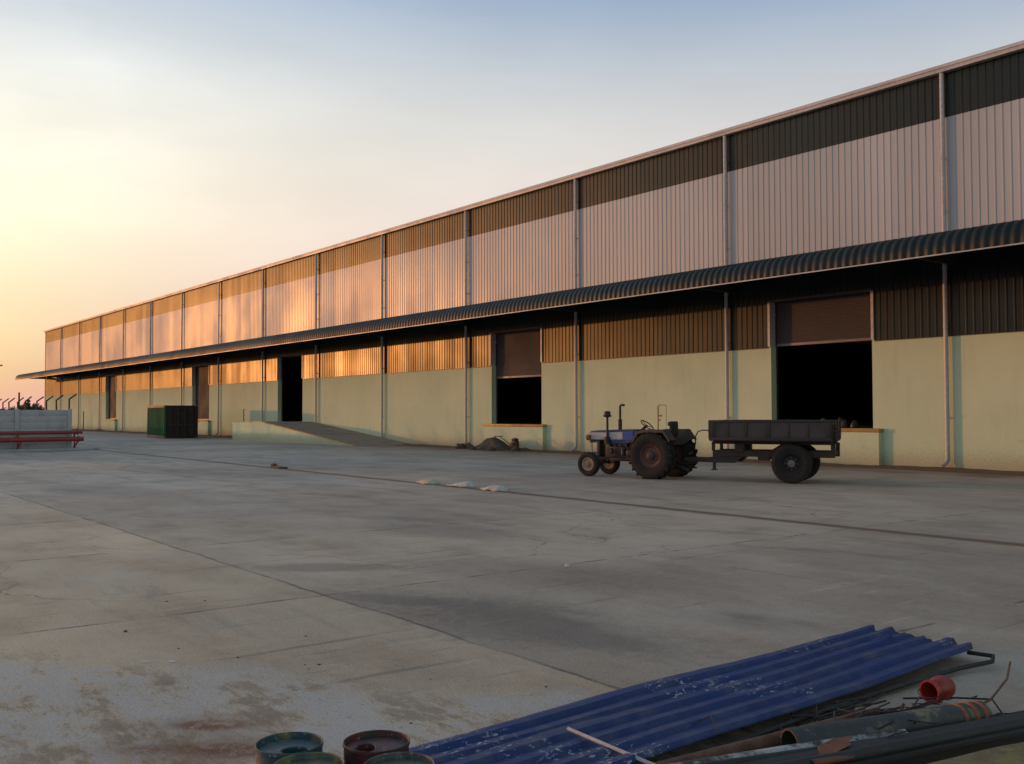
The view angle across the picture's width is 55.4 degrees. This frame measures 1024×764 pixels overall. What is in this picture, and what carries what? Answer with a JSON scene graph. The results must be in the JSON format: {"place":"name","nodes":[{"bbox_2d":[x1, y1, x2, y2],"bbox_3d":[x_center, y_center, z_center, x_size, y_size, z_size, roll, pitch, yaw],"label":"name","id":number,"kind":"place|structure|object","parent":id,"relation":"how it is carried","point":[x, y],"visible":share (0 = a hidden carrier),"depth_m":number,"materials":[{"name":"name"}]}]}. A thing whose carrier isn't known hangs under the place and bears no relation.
{"place":"outdoors","nodes":[
{"label":"outdoors","id":0,"kind":"place"},
{"bbox_2d":[23,400,30,408],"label":"distant tree","id":1,"kind":"object","parent":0,"point":[28,403],"visible":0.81,"depth_m":358.09,"materials":[{"name":"green plant"}]},
{"bbox_2d":[0,431,1023,763],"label":"concrete yard","id":2,"kind":"structure","parent":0,"point":[332,595],"depth_m":10.27,"materials":[{"name":"grey concrete"}]},
{"bbox_2d":[18,392,19,408],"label":"steel pole","id":3,"kind":"object","parent":2,"relation":"on","point":[18,400],"visible":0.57,"depth_m":59.96,"materials":[{"name":"white metal"}]},
{"bbox_2d":[0,429,83,449],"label":"red pipeline","id":4,"kind":"object","parent":2,"relation":"on","point":[42,439],"visible":1,"depth_m":47.99,"materials":[{"name":"paint"}]},
{"bbox_2d":[0,409,99,451],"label":"precast wall","id":5,"kind":"structure","parent":2,"relation":"on","point":[44,420],"depth_m":48.40,"materials":[{"name":"concrete"}]},
{"bbox_2d":[147,405,197,437],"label":"shipping container","id":6,"kind":"object","parent":2,"relation":"on","point":[172,421],"visible":1,"depth_m":72.65,"materials":[{"name":"metal"}]},
{"bbox_2d":[271,466,287,468],"bbox_3d":[-7.675,2.815,32.304,0.312,0.076,0.841,1,-2,-39],"label":"dirt clod","id":7,"kind":"object","parent":2,"relation":"on","point":[279,467],"visible":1,"depth_m":32.11,"materials":[{"name":"red soil"}]},
{"bbox_2d":[255,732,322,763],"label":"barrel","id":8,"kind":"object","parent":2,"relation":"on","point":[272,749],"visible":0.79,"depth_m":4.25,"materials":[{"name":"teal metal"}]},
{"bbox_2d":[274,752,344,763],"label":"barrel","id":9,"kind":"object","parent":2,"relation":"on","point":[315,758],"visible":1,"depth_m":4.07,"materials":[{"name":"green metal"}]},
{"bbox_2d":[232,409,408,445],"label":"loading ramp","id":10,"kind":"structure","parent":2,"relation":"on","point":[296,432],"depth_m":61.65,"materials":[{"name":"green paint"}]},
{"bbox_2d":[343,730,409,763],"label":"barrel","id":11,"kind":"object","parent":2,"relation":"on","point":[363,747],"visible":0.88,"depth_m":4.26,"materials":[{"name":"red metal"}]},
{"bbox_2d":[364,752,434,763],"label":"barrel","id":12,"kind":"object","parent":2,"relation":"on","point":[402,758],"visible":1,"depth_m":4.07,"materials":[{"name":"metal"}]},
{"bbox_2d":[416,479,438,483],"bbox_3d":[-2.196,2.546,25.192,0.403,0.132,0.988,1,-2,-30],"label":"empty sack","id":13,"kind":"object","parent":2,"relation":"on","point":[429,481],"visible":1,"depth_m":24.86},
{"bbox_2d":[447,481,476,487],"bbox_3d":[-1.259,2.508,24.058,0.429,0.135,0.988,2,-3,-44],"label":"empty sack","id":14,"kind":"object","parent":2,"relation":"on","point":[468,484],"visible":1,"depth_m":23.80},
{"bbox_2d":[475,437,509,450],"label":"gravel heap","id":15,"kind":"object","parent":2,"relation":"on","point":[497,444],"visible":0.7,"depth_m":47.95,"materials":[{"name":"gravel"}]},
{"bbox_2d":[480,485,508,490],"bbox_3d":[-0.428,2.472,22.894,0.444,0.129,0.988,1,-2,-34],"label":"empty sack","id":16,"kind":"object","parent":2,"relation":"on","point":[497,488],"visible":1,"depth_m":22.58,"materials":[{"name":"white plastic"}]},
{"bbox_2d":[510,446,518,451],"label":"rubble","id":17,"kind":"object","parent":2,"relation":"on","point":[515,448],"visible":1,"depth_m":45.90,"materials":[{"name":"stone"}]},
{"bbox_2d":[578,404,697,479],"bbox_3d":[3.650,1.662,27.580,3.461,2.105,1.676,-1,-2,36],"label":"tractor","id":18,"kind":"object","parent":2,"relation":"on","point":[653,453],"visible":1,"depth_m":27.32,"materials":[{"name":"metal"}]},
{"bbox_2d":[409,625,938,763],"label":"blue roofing sheet","id":19,"kind":"object","parent":2,"relation":"on","point":[868,654],"visible":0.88,"depth_m":6.30,"materials":[{"name":"blue metal"}]},
{"bbox_2d":[439,634,972,763],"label":"blue roofing sheet","id":20,"kind":"object","parent":19,"relation":"on","point":[648,730],"visible":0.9,"depth_m":5.52,"materials":[{"name":"blue metal"}]},
{"bbox_2d":[567,727,654,763],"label":"timber lath","id":21,"kind":"object","parent":20,"relation":"on","point":[611,747],"visible":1,"depth_m":4.93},
{"bbox_2d":[693,715,718,729],"bbox_3d":[1.062,1.836,5.234,0.079,0.066,0.228,1,-2,-27],"label":"steel rod","id":22,"kind":"object","parent":20,"relation":"on","point":[705,718],"visible":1,"depth_m":5.29,"materials":[{"name":"grey metal"}]},
{"bbox_2d":[684,420,840,483],"bbox_3d":[6.564,1.809,25.829,4.080,1.610,1.840,-1,-2,25],"label":"farm trailer","id":23,"kind":"object","parent":2,"relation":"on","point":[795,455],"visible":0.99,"depth_m":24.85,"materials":[{"name":"metal"}]},
{"bbox_2d":[821,418,840,438],"bbox_3d":[8.059,1.198,25.232,0.812,0.566,0.769,-1,-2,29],"label":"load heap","id":24,"kind":"object","parent":23,"relation":"in","point":[839,434],"visible":0.07,"depth_m":25.12,"materials":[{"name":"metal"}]},
{"bbox_2d":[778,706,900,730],"bbox_3d":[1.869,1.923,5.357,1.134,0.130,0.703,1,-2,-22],"label":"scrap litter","id":25,"kind":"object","parent":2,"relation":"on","point":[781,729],"visible":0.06,"depth_m":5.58,"materials":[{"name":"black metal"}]},
{"bbox_2d":[717,650,994,746],"bbox_3d":[2.061,1.937,5.838,3.592,0.055,0.232,1,-2,-41],"label":"bent bar","id":26,"kind":"object","parent":2,"relation":"on","point":[783,725],"visible":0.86,"depth_m":6.18,"materials":[{"name":"black metal"}]},
{"bbox_2d":[739,711,1023,763],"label":"steel beam","id":27,"kind":"structure","parent":2,"relation":"on","point":[853,745],"depth_m":4.96,"materials":[{"name":"black metal"}]},
{"bbox_2d":[696,736,885,763],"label":"scrap pipe","id":28,"kind":"object","parent":27,"relation":"on","point":[738,760],"visible":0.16,"depth_m":4.65,"materials":[{"name":"black metal"}]},
{"bbox_2d":[818,736,850,754],"bbox_3d":[1.585,1.779,4.774,0.256,0.042,0.126,1,-2,-29],"label":"scrap plate","id":29,"kind":"object","parent":27,"relation":"on","point":[835,744],"visible":0.83,"depth_m":4.78,"materials":[{"name":"metal"}]},
{"bbox_2d":[843,727,1023,763],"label":"steel beam","id":30,"kind":"structure","parent":2,"relation":"on","point":[933,753],"depth_m":4.82,"materials":[{"name":"black metal"}]},
{"bbox_2d":[811,755,854,763],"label":"scrap pipe","id":31,"kind":"object","parent":30,"relation":"on","point":[830,760],"visible":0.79,"depth_m":4.50,"materials":[{"name":"metal"}]},
{"bbox_2d":[772,717,1023,763],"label":"scrap pipe","id":32,"kind":"object","parent":30,"relation":"on","point":[875,750],"visible":0.89,"depth_m":4.74,"materials":[{"name":"black metal"}]},
{"bbox_2d":[928,742,1023,763],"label":"ochre sheet","id":33,"kind":"object","parent":30,"relation":"on","point":[1010,754],"visible":1,"depth_m":4.48,"materials":[{"name":"metal"}]},
{"bbox_2d":[903,697,988,699],"bbox_3d":[2.662,1.937,5.980,0.511,0.030,0.042,0,-2,11],"label":"steel rod","id":34,"kind":"object","parent":2,"relation":"on","point":[950,698],"visible":0.62,"depth_m":5.97,"materials":[{"name":"brown metal"}]},
{"bbox_2d":[924,695,1023,716],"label":"scrap litter","id":35,"kind":"object","parent":2,"relation":"on","point":[997,714],"visible":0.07,"depth_m":5.75,"materials":[{"name":"black metal"}]},
{"bbox_2d":[984,661,1010,702],"bbox_3d":[2.988,1.893,6.053,0.082,0.063,1.249,-2,-2,38],"label":"steel rod","id":36,"kind":"object","parent":35,"relation":"on","point":[1000,686],"visible":0.7,"depth_m":6.09,"materials":[{"name":"black metal"}]},
{"bbox_2d":[0,0,1023,408],"label":"sky","id":37,"kind":"structure","parent":0,"point":[149,149],"materials":[{"name":"blue"}]},
{"bbox_2d":[72,429,1023,475],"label":"soil verge","id":38,"kind":"structure","parent":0,"point":[961,470],"depth_m":32.26,"materials":[{"name":"brown soil"}]},
{"bbox_2d":[455,443,465,448],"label":"rubble","id":39,"kind":"object","parent":38,"relation":"on","point":[461,446],"visible":1,"depth_m":49.76,"materials":[{"name":"stone"}]},
{"bbox_2d":[494,436,520,449],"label":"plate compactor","id":40,"kind":"object","parent":38,"relation":"on","point":[515,442],"visible":0.82,"depth_m":46.63,"materials":[{"name":"metal"}]},
{"bbox_2d":[519,447,532,450],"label":"soil mound","id":41,"kind":"object","parent":38,"relation":"on","point":[524,449],"visible":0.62,"depth_m":46.23,"materials":[{"name":"brown soil"}]},
{"bbox_3d":[1.633,1.949,5.085,3.000,0.062,0.840,1,-2,-38],"label":"debris bed","id":42,"kind":"object","parent":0,"visible":0},
{"bbox_2d":[654,707,880,763],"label":"scrap pipe","id":43,"kind":"object","parent":42,"relation":"on","point":[765,741],"visible":0.29,"depth_m":5.01,"materials":[{"name":"metal"}]},
{"bbox_2d":[669,729,907,763],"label":"scrap pipe","id":44,"kind":"object","parent":42,"relation":"on","point":[798,746],"visible":0.26,"depth_m":4.87,"materials":[{"name":"grey metal"}]},
{"bbox_2d":[790,693,908,725],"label":"scrap litter","id":45,"kind":"object","parent":42,"relation":"on","point":[830,714],"visible":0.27,"depth_m":5.70,"materials":[{"name":"black metal"}]},
{"bbox_2d":[780,700,992,745],"bbox_3d":[2.021,1.857,5.223,1.279,0.174,0.168,1,-2,-20],"label":"scrap pipe","id":46,"kind":"object","parent":42,"relation":"on","point":[952,713],"visible":0.59,"depth_m":5.18,"materials":[{"name":"grey metal"}]},
{"bbox_2d":[833,696,942,739],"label":"scrap litter","id":47,"kind":"object","parent":46,"relation":"on","point":[869,713],"visible":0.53,"depth_m":5.38,"materials":[{"name":"black metal"}]},
{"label":"steel rod","id":48,"kind":"object","parent":42,"relation":"on","visible":0},
{"bbox_2d":[918,675,955,702],"bbox_3d":[2.570,1.860,5.913,0.248,0.148,0.162,1,-2,-38],"label":"red bucket","id":49,"kind":"object","parent":48,"relation":"on","point":[939,688],"visible":0.99,"depth_m":5.89,"materials":[{"name":"plastic"}]},
{"label":"ground","id":50,"kind":"structure","parent":0,"visible":0},
{"bbox_2d":[20,404,31,409],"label":"distant tree","id":51,"kind":"object","parent":50,"relation":"on","point":[22,406],"visible":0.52,"depth_m":356.22,"materials":[{"name":"green plant"}]},
{"bbox_2d":[29,403,43,409],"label":"distant tree","id":52,"kind":"object","parent":50,"relation":"on","point":[33,406],"visible":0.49,"depth_m":359.23,"materials":[{"name":"green plant"}]},
{"bbox_2d":[0,394,76,442],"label":"compound wall","id":53,"kind":"structure","parent":50,"relation":"on","point":[36,405],"depth_m":55.70,"materials":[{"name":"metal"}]},
{"bbox_2d":[15,40,1023,470],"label":"warehouse","id":54,"kind":"structure","parent":50,"relation":"on","point":[853,256],"depth_m":41.25,"materials":[{"name":"green paint"}]},
{"bbox_2d":[838,417,849,427],"bbox_3d":[11.837,1.451,35.042,0.417,0.392,0.571,1,-2,-38],"label":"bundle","id":55,"kind":"object","parent":54,"relation":"in","point":[844,423],"visible":0.61,"depth_m":34.85,"materials":[{"name":"grey fabric"}]},
{"bbox_2d":[850,420,859,427],"bbox_3d":[12.117,1.478,34.500,0.363,0.302,0.306,0,-2,-8],"label":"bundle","id":56,"kind":"object","parent":54,"relation":"in","point":[855,424],"visible":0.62,"depth_m":34.38,"materials":[{"name":"grey fabric"}]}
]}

